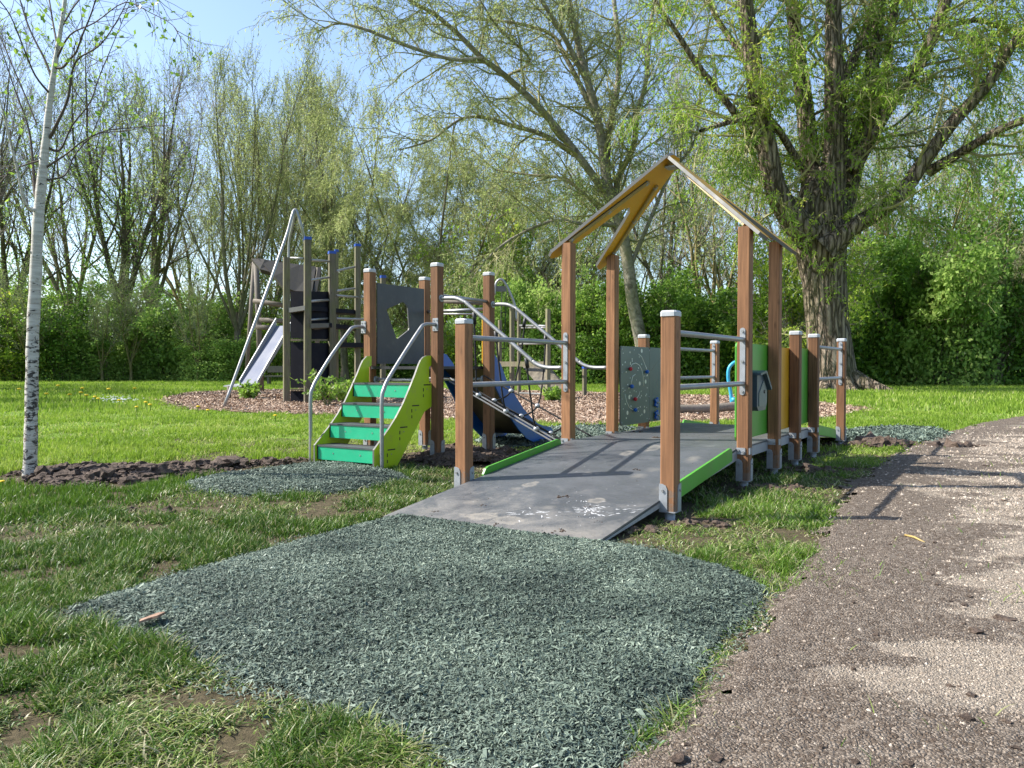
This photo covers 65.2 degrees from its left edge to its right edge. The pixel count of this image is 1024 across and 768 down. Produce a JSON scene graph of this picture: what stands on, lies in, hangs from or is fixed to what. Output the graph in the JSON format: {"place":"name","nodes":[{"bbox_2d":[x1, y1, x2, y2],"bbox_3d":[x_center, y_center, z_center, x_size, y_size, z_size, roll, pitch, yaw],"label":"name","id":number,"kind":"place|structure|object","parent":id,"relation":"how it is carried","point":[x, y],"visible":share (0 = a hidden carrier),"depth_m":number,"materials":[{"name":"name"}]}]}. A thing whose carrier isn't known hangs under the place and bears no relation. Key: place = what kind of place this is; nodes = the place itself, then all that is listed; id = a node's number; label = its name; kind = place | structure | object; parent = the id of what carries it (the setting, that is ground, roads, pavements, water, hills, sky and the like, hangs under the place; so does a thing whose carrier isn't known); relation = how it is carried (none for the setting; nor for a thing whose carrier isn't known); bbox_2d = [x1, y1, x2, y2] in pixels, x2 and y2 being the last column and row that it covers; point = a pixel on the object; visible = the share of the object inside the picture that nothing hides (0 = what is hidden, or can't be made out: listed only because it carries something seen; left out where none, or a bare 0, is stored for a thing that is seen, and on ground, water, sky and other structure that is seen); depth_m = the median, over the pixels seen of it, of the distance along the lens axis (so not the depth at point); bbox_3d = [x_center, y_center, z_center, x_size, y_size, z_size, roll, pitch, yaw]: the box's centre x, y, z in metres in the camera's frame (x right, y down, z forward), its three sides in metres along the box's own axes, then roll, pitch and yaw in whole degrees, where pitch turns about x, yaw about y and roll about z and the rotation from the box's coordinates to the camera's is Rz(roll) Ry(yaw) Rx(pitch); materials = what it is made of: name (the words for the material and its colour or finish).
{"place":"outdoors","nodes":[
{"label":"outdoors","id":0,"kind":"place"},
{"bbox_2d":[0,372,1023,767],"bbox_3d":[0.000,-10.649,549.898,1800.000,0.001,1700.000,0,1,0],"label":"ground","id":1,"kind":"structure","parent":0,"point":[240,740],"depth_m":4.18,"materials":[{"name":"green plant"}]},
{"bbox_2d":[0,281,17,380],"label":"shrub","id":2,"kind":"object","parent":1,"relation":"on","point":[4,341],"visible":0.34,"depth_m":49.66,"materials":[{"name":"green plant"}]},
{"bbox_2d":[0,254,58,353],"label":"deciduous tree","id":3,"kind":"object","parent":1,"relation":"on","point":[22,308],"visible":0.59,"depth_m":48.56,"materials":[{"name":"green plant"}]},
{"bbox_2d":[0,14,81,238],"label":"deciduous tree","id":4,"kind":"object","parent":1,"relation":"on","point":[3,187],"visible":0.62,"depth_m":52.12,"materials":[{"name":"green plant"}]},
{"bbox_2d":[0,10,105,375],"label":"deciduous tree","id":5,"kind":"object","parent":1,"relation":"on","point":[4,251],"visible":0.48,"depth_m":56.61,"materials":[{"name":"green plant"}]},
{"bbox_2d":[0,250,122,380],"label":"shrub","id":6,"kind":"object","parent":1,"relation":"on","point":[68,319],"visible":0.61,"depth_m":49.78,"materials":[{"name":"green plant"}]},
{"bbox_2d":[0,276,134,380],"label":"shrub","id":7,"kind":"object","parent":1,"relation":"on","point":[7,356],"visible":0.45,"depth_m":49.50,"materials":[{"name":"green plant"}]},
{"bbox_2d":[0,61,141,315],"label":"deciduous tree","id":8,"kind":"object","parent":1,"relation":"on","point":[53,237],"visible":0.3,"depth_m":64.65,"materials":[{"name":"green plant"}]},
{"bbox_2d":[25,318,175,380],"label":"shrub","id":9,"kind":"object","parent":1,"relation":"on","point":[91,353],"visible":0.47,"depth_m":50.59,"materials":[{"name":"green plant"}]},
{"bbox_2d":[0,0,229,475],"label":"birch tree","id":10,"kind":"object","parent":1,"relation":"on","point":[31,400],"visible":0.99,"depth_m":6.46,"materials":[{"name":"white plant"}]},
{"bbox_2d":[79,269,153,380],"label":"deciduous tree","id":11,"kind":"object","parent":1,"relation":"on","point":[114,293],"visible":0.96,"depth_m":49.73,"materials":[{"name":"green plant"}]},
{"bbox_2d":[19,0,232,330],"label":"deciduous tree","id":12,"kind":"object","parent":1,"relation":"on","point":[125,236],"visible":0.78,"depth_m":55.41,"materials":[{"name":"green plant"}]},
{"bbox_2d":[101,251,165,380],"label":"deciduous tree","id":13,"kind":"object","parent":1,"relation":"on","point":[125,310],"visible":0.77,"depth_m":50.86,"materials":[{"name":"green plant"}]},
{"bbox_2d":[55,43,240,306],"bbox_3d":[-27.181,-13.116,61.502,13.129,25.727,14.386,0,1,15],"label":"deciduous tree","id":14,"kind":"object","parent":1,"relation":"on","point":[158,263],"visible":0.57,"depth_m":61.13,"materials":[{"name":"green plant"}]},
{"bbox_2d":[126,505,175,513],"bbox_3d":[-2.321,0.783,4.904,0.643,0.062,0.240,0,1,0],"label":"soil heap","id":15,"kind":"object","parent":1,"relation":"on","point":[163,509],"visible":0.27,"depth_m":4.97,"materials":[{"name":"soil"}]},
{"bbox_2d":[1,456,307,489],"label":"soil heap","id":16,"kind":"object","parent":1,"relation":"on","point":[92,471],"visible":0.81,"depth_m":6.53,"materials":[{"name":"soil"}]},
{"bbox_2d":[98,268,254,380],"bbox_3d":[-22.466,-3.570,53.549,9.218,7.197,9.227,-1,2,-40],"label":"shrub","id":17,"kind":"object","parent":1,"relation":"on","point":[166,351],"visible":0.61,"depth_m":51.82,"materials":[{"name":"green plant"}]},
{"bbox_2d":[149,259,222,379],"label":"deciduous tree","id":18,"kind":"object","parent":1,"relation":"on","point":[196,315],"visible":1,"depth_m":49.87,"materials":[{"name":"green plant"}]},
{"bbox_2d":[101,99,270,313],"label":"deciduous tree","id":19,"kind":"object","parent":1,"relation":"on","point":[174,294],"visible":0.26,"depth_m":67.59,"materials":[{"name":"green plant"}]},
{"bbox_2d":[98,32,320,379],"bbox_3d":[-18.839,-10.977,50.947,13.142,21.832,11.930,-1,1,-23],"label":"deciduous tree","id":20,"kind":"object","parent":1,"relation":"on","point":[237,319],"visible":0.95,"depth_m":50.22,"materials":[{"name":"green plant"}]},
{"bbox_2d":[173,328,282,381],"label":"shrub","id":21,"kind":"object","parent":1,"relation":"on","point":[218,358],"visible":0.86,"depth_m":49.91,"materials":[{"name":"green plant"}]},
{"bbox_2d":[180,248,297,378],"bbox_3d":[-19.764,-5.042,61.250,8.424,9.777,11.363,0,1,10],"label":"shrub","id":22,"kind":"object","parent":1,"relation":"on","point":[277,361],"visible":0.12,"depth_m":58.92,"materials":[{"name":"green plant"}]},
{"bbox_2d":[182,43,362,377],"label":"deciduous tree","id":23,"kind":"object","parent":1,"relation":"on","point":[294,163],"visible":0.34,"depth_m":65.19,"materials":[{"name":"green plant"}]},
{"bbox_2d":[265,366,282,383],"bbox_3d":[-11.549,-0.411,40.030,1.500,0.980,0.500,0,1,0],"label":"park bench","id":24,"kind":"object","parent":1,"relation":"on","point":[274,368],"visible":0.45,"depth_m":40.21,"materials":[{"name":"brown wood"}]},
{"bbox_2d":[218,58,372,275],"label":"deciduous tree","id":25,"kind":"object","parent":1,"relation":"on","point":[291,135],"visible":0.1,"depth_m":71.33,"materials":[{"name":"green plant"}]},
{"bbox_2d":[178,460,422,499],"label":"mulch shreds","id":26,"kind":"object","parent":1,"relation":"on","point":[260,477],"visible":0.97,"depth_m":6.16,"materials":[{"name":"green rubber"}]},
{"bbox_2d":[194,463,408,493],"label":"rubber mulch","id":27,"kind":"object","parent":1,"relation":"on","point":[331,487],"visible":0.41,"depth_m":5.80,"materials":[{"name":"rubber"}]},
{"bbox_2d":[264,313,353,376],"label":"shrub","id":28,"kind":"object","parent":1,"relation":"on","point":[339,349],"visible":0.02,"depth_m":67.68,"materials":[{"name":"green plant"}]},
{"bbox_2d":[205,140,490,355],"bbox_3d":[-11.165,-9.534,60.245,20.849,18.572,16.492,0,1,-8],"label":"deciduous tree","id":29,"kind":"object","parent":1,"relation":"on","point":[387,275],"visible":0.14,"depth_m":55.98,"materials":[{"name":"green plant"}]},
{"bbox_2d":[254,21,465,379],"bbox_3d":[-10.232,-11.523,54.531,13.713,22.781,12.449,0,1,14],"label":"deciduous tree","id":30,"kind":"object","parent":1,"relation":"on","point":[344,361],"visible":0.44,"depth_m":54.33,"materials":[{"name":"green plant"}]},
{"bbox_2d":[339,333,416,377],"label":"shrub","id":31,"kind":"object","parent":1,"relation":"on","point":[402,373],"visible":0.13,"depth_m":68.09,"materials":[{"name":"green plant"}]},
{"bbox_2d":[20,513,786,767],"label":"mulch shreds","id":32,"kind":"object","parent":1,"relation":"on","point":[393,536],"visible":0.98,"depth_m":2.66,"materials":[{"name":"green rubber"}]},
{"bbox_2d":[139,612,164,623],"bbox_3d":[-1.218,0.789,2.706,0.080,0.035,0.060,0,1,-22],"label":"bark piece","id":33,"kind":"object","parent":32,"relation":"on","point":[153,616],"visible":1,"depth_m":2.69,"materials":[{"name":"brown wood"}]},
{"bbox_2d":[269,70,571,376],"bbox_3d":[-6.649,-9.348,51.424,16.492,18.572,20.849,-1,1,-23],"label":"deciduous tree","id":34,"kind":"object","parent":1,"relation":"on","point":[346,258],"visible":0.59,"depth_m":47.87,"materials":[{"name":"green plant"}]},
{"bbox_2d":[396,322,477,376],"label":"shrub","id":35,"kind":"object","parent":1,"relation":"on","point":[452,331],"visible":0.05,"depth_m":63.17,"materials":[{"name":"green plant"}]},
{"bbox_2d":[401,443,521,469],"bbox_3d":[-0.469,0.696,7.933,1.530,0.173,1.581,-1,1,-35],"label":"soil heap","id":36,"kind":"object","parent":1,"relation":"on","point":[446,457],"visible":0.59,"depth_m":7.53,"materials":[{"name":"soil"}]},
{"bbox_2d":[377,200,578,378],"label":"deciduous tree","id":37,"kind":"object","parent":1,"relation":"on","point":[478,352],"visible":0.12,"depth_m":48.95,"materials":[{"name":"green plant"}]},
{"bbox_2d":[237,0,739,346],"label":"arching tree","id":38,"kind":"object","parent":1,"relation":"on","point":[605,189],"visible":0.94,"depth_m":38.59,"materials":[{"name":"green plant"}]},
{"bbox_2d":[0,576,1016,767],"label":"grass","id":39,"kind":"structure","parent":1,"relation":"on","point":[66,679],"depth_m":2.04,"materials":[{"name":"green plant"}]},
{"bbox_2d":[355,132,665,336],"bbox_3d":[-0.282,-9.247,55.310,16.163,18.201,20.432,-1,2,-44],"label":"deciduous tree","id":40,"kind":"object","parent":1,"relation":"on","point":[549,264],"visible":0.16,"depth_m":53.83,"materials":[{"name":"green plant"}]},
{"bbox_2d":[0,276,1020,375],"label":"distant wood","id":41,"kind":"object","parent":1,"relation":"on","point":[164,295],"depth_m":80.64,"materials":[{"name":"green plant"}]},
{"bbox_2d":[0,454,1023,613],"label":"grass","id":42,"kind":"structure","parent":1,"relation":"on","point":[121,553],"depth_m":4.48,"materials":[{"name":"green plant"}]},
{"bbox_2d":[0,407,1023,472],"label":"grass","id":43,"kind":"structure","parent":1,"relation":"on","point":[128,444],"depth_m":10.52,"materials":[{"name":"green plant"}]},
{"bbox_2d":[168,393,858,423],"bbox_3d":[-2.017,0.416,22.201,21.923,0.017,14.497,1,2,37],"label":"wood chip area","id":44,"kind":"object","parent":1,"relation":"on","point":[517,397],"visible":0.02,"depth_m":15.94,"materials":[{"name":"brown wood"}]},
{"bbox_2d":[237,379,262,398],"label":"weed plant","id":45,"kind":"object","parent":44,"relation":"on","point":[247,391],"visible":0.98,"depth_m":21.95,"materials":[{"name":"green plant"}]},
{"bbox_2d":[224,258,321,397],"bbox_3d":[-7.575,-2.005,26.000,2.785,4.827,7.986,0,1,-15],"label":"slide hut","id":46,"kind":"object","parent":44,"relation":"on","point":[269,345],"visible":0.52,"depth_m":26.17,"materials":[{"name":"silver metal"}]},
{"bbox_2d":[223,208,385,406],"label":"climbing tower","id":47,"kind":"structure","parent":44,"relation":"on","point":[309,316],"depth_m":19.97,"materials":[{"name":"grey wood"}]},
{"bbox_2d":[290,368,349,404],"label":"weed plant","id":48,"kind":"object","parent":44,"relation":"on","point":[323,391],"visible":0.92,"depth_m":18.22,"materials":[{"name":"green plant"}]},
{"bbox_2d":[326,375,353,401],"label":"weed plant","id":49,"kind":"object","parent":44,"relation":"on","point":[341,380],"visible":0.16,"depth_m":19.44,"materials":[{"name":"green plant"}]},
{"bbox_2d":[149,388,876,423],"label":"wood chips","id":50,"kind":"object","parent":44,"relation":"on","point":[217,397],"visible":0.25,"depth_m":18.55,"materials":[{"name":"brown wood"}]},
{"bbox_2d":[444,278,586,398],"bbox_3d":[0.417,-1.405,24.075,3.391,3.644,6.412,-1,2,-41],"label":"climbing course","id":51,"kind":"object","parent":44,"relation":"on","point":[535,372],"visible":0.81,"depth_m":24.41,"materials":[{"name":"grey metal"}]},
{"bbox_2d":[542,385,561,400],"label":"weed plant","id":52,"kind":"object","parent":44,"relation":"on","point":[555,393],"visible":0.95,"depth_m":20.36,"materials":[{"name":"green plant"}]},
{"bbox_2d":[680,402,734,412],"bbox_3d":[3.631,0.454,15.112,1.893,0.241,0.176,0,1,-12],"label":"balance log","id":53,"kind":"object","parent":44,"relation":"on","point":[704,408],"visible":0.43,"depth_m":15.04,"materials":[{"name":"brown wood"}]},
{"bbox_2d":[726,361,734,401],"bbox_3d":[4.791,0.032,16.719,0.623,1.082,0.177,0,1,-14],"label":"rocking hoop","id":54,"kind":"object","parent":44,"relation":"on","point":[731,398],"visible":0.45,"depth_m":16.67,"materials":[{"name":"paint"}]},
{"bbox_2d":[453,259,604,382],"bbox_3d":[1.437,-3.673,45.199,7.689,7.797,7.682,1,2,42],"label":"shrub","id":55,"kind":"object","parent":1,"relation":"on","point":[517,291],"visible":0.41,"depth_m":43.77,"materials":[{"name":"green plant"}]},
{"bbox_2d":[426,137,634,291],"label":"deciduous tree","id":56,"kind":"object","parent":1,"relation":"on","point":[586,239],"visible":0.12,"depth_m":55.29,"materials":[{"name":"green plant"}]},
{"bbox_2d":[445,84,633,287],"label":"deciduous tree","id":57,"kind":"object","parent":1,"relation":"on","point":[576,169],"visible":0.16,"depth_m":64.51,"materials":[{"name":"green plant"}]},
{"bbox_2d":[478,426,633,446],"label":"rubber mulch","id":58,"kind":"object","parent":1,"relation":"on","point":[514,443],"visible":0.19,"depth_m":9.23,"materials":[{"name":"rubber"}]},
{"bbox_2d":[473,423,636,447],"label":"mulch shreds","id":59,"kind":"object","parent":58,"relation":"on","point":[598,428],"visible":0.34,"depth_m":9.97,"materials":[{"name":"green rubber"}]},
{"bbox_2d":[309,153,846,540],"bbox_3d":[0.842,-0.558,7.949,3.981,2.783,7.200,1,1,32],"label":"play structure","id":60,"kind":"object","parent":1,"relation":"on","point":[775,384],"visible":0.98,"depth_m":6.74,"materials":[{"name":"brown wood"}]},
{"bbox_2d":[431,431,709,532],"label":"ramp mud","id":61,"kind":"structure","parent":60,"relation":"on","point":[558,496],"depth_m":4.89,"materials":[{"name":"soil"}]},
{"bbox_2d":[527,265,664,384],"bbox_3d":[5.509,-3.203,43.865,9.316,6.766,8.267,0,1,16],"label":"shrub","id":62,"kind":"object","parent":1,"relation":"on","point":[598,345],"visible":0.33,"depth_m":41.71,"materials":[{"name":"green plant"}]},
{"bbox_2d":[514,181,732,306],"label":"deciduous tree","id":63,"kind":"object","parent":1,"relation":"on","point":[654,269],"visible":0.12,"depth_m":65.04,"materials":[{"name":"green plant"}]},
{"bbox_2d":[615,525,669,535],"bbox_3d":[0.619,0.801,4.388,0.507,0.093,0.248,0,1,0],"label":"soil heap","id":64,"kind":"object","parent":1,"relation":"on","point":[650,528],"visible":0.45,"depth_m":4.33,"materials":[{"name":"soil"}]},
{"bbox_2d":[591,279,720,383],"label":"shrub","id":65,"kind":"object","parent":1,"relation":"on","point":[688,315],"visible":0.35,"depth_m":40.87,"materials":[{"name":"green plant"}]},
{"bbox_2d":[587,53,752,295],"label":"deciduous tree","id":66,"kind":"object","parent":1,"relation":"on","point":[645,264],"visible":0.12,"depth_m":61.84,"materials":[{"name":"green plant"}]},
{"bbox_2d":[625,259,737,382],"bbox_3d":[9.480,-3.374,44.436,9.782,7.105,8.680,1,2,41],"label":"shrub","id":67,"kind":"object","parent":1,"relation":"on","point":[685,282],"visible":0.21,"depth_m":41.47,"materials":[{"name":"green plant"}]},
{"bbox_2d":[659,517,739,529],"bbox_3d":[1.070,0.793,4.580,0.434,0.069,0.309,1,1,28],"label":"soil heap","id":68,"kind":"object","parent":1,"relation":"on","point":[716,522],"visible":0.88,"depth_m":4.53,"materials":[{"name":"soil"}]},
{"bbox_2d":[632,58,800,310],"bbox_3d":[13.972,-10.139,52.606,11.910,20.098,14.851,0,1,21],"label":"deciduous tree","id":69,"kind":"object","parent":1,"relation":"on","point":[696,245],"visible":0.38,"depth_m":49.60,"materials":[{"name":"green plant"}]},
{"bbox_2d":[677,287,804,382],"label":"shrub","id":70,"kind":"object","parent":1,"relation":"on","point":[727,296],"visible":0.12,"depth_m":40.83,"materials":[{"name":"green plant"}]},
{"bbox_2d":[657,127,869,308],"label":"deciduous tree","id":71,"kind":"object","parent":1,"relation":"on","point":[707,281],"visible":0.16,"depth_m":61.53,"materials":[{"name":"green plant"}]},
{"bbox_2d":[719,72,823,326],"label":"deciduous tree","id":72,"kind":"object","parent":1,"relation":"on","point":[778,225],"visible":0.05,"depth_m":69.65,"materials":[{"name":"green plant"}]},
{"bbox_2d":[736,483,821,492],"bbox_3d":[1.959,0.767,5.880,0.604,0.071,0.343,0,1,12],"label":"soil heap","id":73,"kind":"object","parent":1,"relation":"on","point":[790,487],"visible":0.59,"depth_m":5.86,"materials":[{"name":"soil"}]},
{"bbox_2d":[581,0,1023,390],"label":"willow tree","id":74,"kind":"object","parent":1,"relation":"on","point":[822,228],"visible":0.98,"depth_m":30.19,"materials":[{"name":"green plant"}]},
{"bbox_2d":[753,463,855,474],"bbox_3d":[2.526,0.735,6.916,0.895,0.103,0.471,0,1,0],"label":"soil heap","id":75,"kind":"object","parent":1,"relation":"on","point":[809,468],"visible":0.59,"depth_m":6.87,"materials":[{"name":"soil"}]},
{"bbox_2d":[718,214,895,381],"bbox_3d":[13.672,-4.141,37.597,7.691,8.926,10.375,0,1,18],"label":"shrub","id":76,"kind":"object","parent":1,"relation":"on","point":[761,311],"visible":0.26,"depth_m":37.33,"materials":[{"name":"green plant"}]},
{"bbox_2d":[785,107,929,269],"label":"deciduous tree","id":77,"kind":"object","parent":1,"relation":"on","point":[886,169],"visible":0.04,"depth_m":62.63,"materials":[{"name":"green plant"}]},
{"bbox_2d":[821,431,926,447],"bbox_3d":[4.204,0.678,9.187,1.289,0.265,0.692,0,1,0],"label":"soil heap","id":78,"kind":"object","parent":1,"relation":"on","point":[879,441],"visible":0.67,"depth_m":9.04,"materials":[{"name":"soil"}]},
{"bbox_2d":[788,52,978,274],"bbox_3d":[22.454,-10.077,49.689,11.910,20.098,14.851,1,2,41],"label":"deciduous tree","id":79,"kind":"object","parent":1,"relation":"on","point":[918,204],"visible":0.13,"depth_m":49.77,"materials":[{"name":"green plant"}]},
{"bbox_2d":[846,428,940,441],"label":"rubber mulch","id":80,"kind":"object","parent":1,"relation":"on","point":[896,436],"visible":0.15,"depth_m":9.74,"materials":[{"name":"rubber"}]},
{"bbox_2d":[824,423,953,441],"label":"mulch shreds","id":81,"kind":"object","parent":80,"relation":"on","point":[925,433],"visible":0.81,"depth_m":10.38,"materials":[{"name":"green rubber"}]},
{"bbox_2d":[801,219,992,385],"bbox_3d":[19.217,-3.996,40.191,9.094,8.618,10.248,-1,1,-34],"label":"shrub","id":82,"kind":"object","parent":1,"relation":"on","point":[899,249],"visible":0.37,"depth_m":38.21,"materials":[{"name":"green plant"}]},
{"bbox_2d":[787,95,1023,284],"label":"deciduous tree","id":83,"kind":"object","parent":1,"relation":"on","point":[960,204],"visible":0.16,"depth_m":41.77,"materials":[{"name":"green plant"}]},
{"bbox_2d":[876,223,973,384],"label":"tree","id":84,"kind":"object","parent":1,"relation":"on","point":[939,258],"visible":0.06,"depth_m":39.30,"materials":[{"name":"green plant"}]},
{"bbox_2d":[847,229,1021,386],"bbox_3d":[20.149,-3.607,39.402,8.450,7.917,8.458,1,1,23],"label":"shrub","id":85,"kind":"object","parent":1,"relation":"on","point":[957,313],"visible":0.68,"depth_m":37.15,"materials":[{"name":"green plant"}]},
{"bbox_2d":[868,135,1023,385],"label":"shrub","id":86,"kind":"object","parent":1,"relation":"on","point":[1014,317],"visible":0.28,"depth_m":37.81,"materials":[{"name":"green plant"}]},
{"bbox_2d":[910,438,989,447],"bbox_3d":[4.877,0.697,8.942,0.832,0.206,0.500,0,1,-13],"label":"soil heap","id":87,"kind":"object","parent":1,"relation":"on","point":[950,443],"visible":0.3,"depth_m":8.82,"materials":[{"name":"soil"}]},
{"bbox_2d":[885,74,1023,371],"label":"deciduous tree","id":88,"kind":"object","parent":1,"relation":"on","point":[959,136],"visible":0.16,"depth_m":56.55,"materials":[{"name":"green plant"}]},
{"bbox_2d":[908,179,1023,384],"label":"shrub","id":89,"kind":"object","parent":1,"relation":"on","point":[958,224],"visible":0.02,"depth_m":41.03,"materials":[{"name":"green plant"}]},
{"bbox_2d":[938,155,1023,265],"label":"deciduous tree","id":90,"kind":"object","parent":1,"relation":"on","point":[975,199],"visible":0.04,"depth_m":53.80,"materials":[{"name":"green plant"}]},
{"bbox_2d":[967,229,1023,379],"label":"tree","id":91,"kind":"object","parent":1,"relation":"on","point":[1016,273],"visible":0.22,"depth_m":38.43,"materials":[{"name":"green plant"}]},
{"bbox_2d":[979,185,1023,379],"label":"shrub","id":92,"kind":"object","parent":1,"relation":"on","point":[1011,268],"visible":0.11,"depth_m":41.43,"materials":[{"name":"green plant"}]},
{"bbox_2d":[984,101,1023,224],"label":"deciduous tree","id":93,"kind":"object","parent":1,"relation":"on","point":[1014,149],"visible":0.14,"depth_m":63.98,"materials":[{"name":"green plant"}]},
{"bbox_2d":[0,378,1023,413],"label":"grass","id":94,"kind":"structure","parent":0,"point":[1013,394],"depth_m":24.70,"materials":[{"name":"green plant"}]},
{"bbox_2d":[93,395,138,401],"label":"daisies","id":95,"kind":"object","parent":94,"relation":"on","point":[118,398],"visible":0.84,"depth_m":20.98,"materials":[{"name":"plant"}]},
{"bbox_2d":[0,0,1023,323],"label":"sky","id":96,"kind":"structure","parent":0,"point":[217,21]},
{"bbox_2d":[615,416,1023,767],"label":"path","id":97,"kind":"structure","parent":0,"point":[790,705],"depth_m":2.52,"materials":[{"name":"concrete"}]},
{"bbox_2d":[665,451,1023,767],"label":"path clods","id":98,"kind":"object","parent":97,"relation":"on","point":[678,758],"visible":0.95,"depth_m":2.10,"materials":[{"name":"soil"}]},
{"bbox_2d":[904,534,924,541],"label":"twig","id":99,"kind":"object","parent":97,"relation":"on","point":[911,536],"visible":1,"depth_m":4.07,"materials":[{"name":"beige wood"}]}
]}

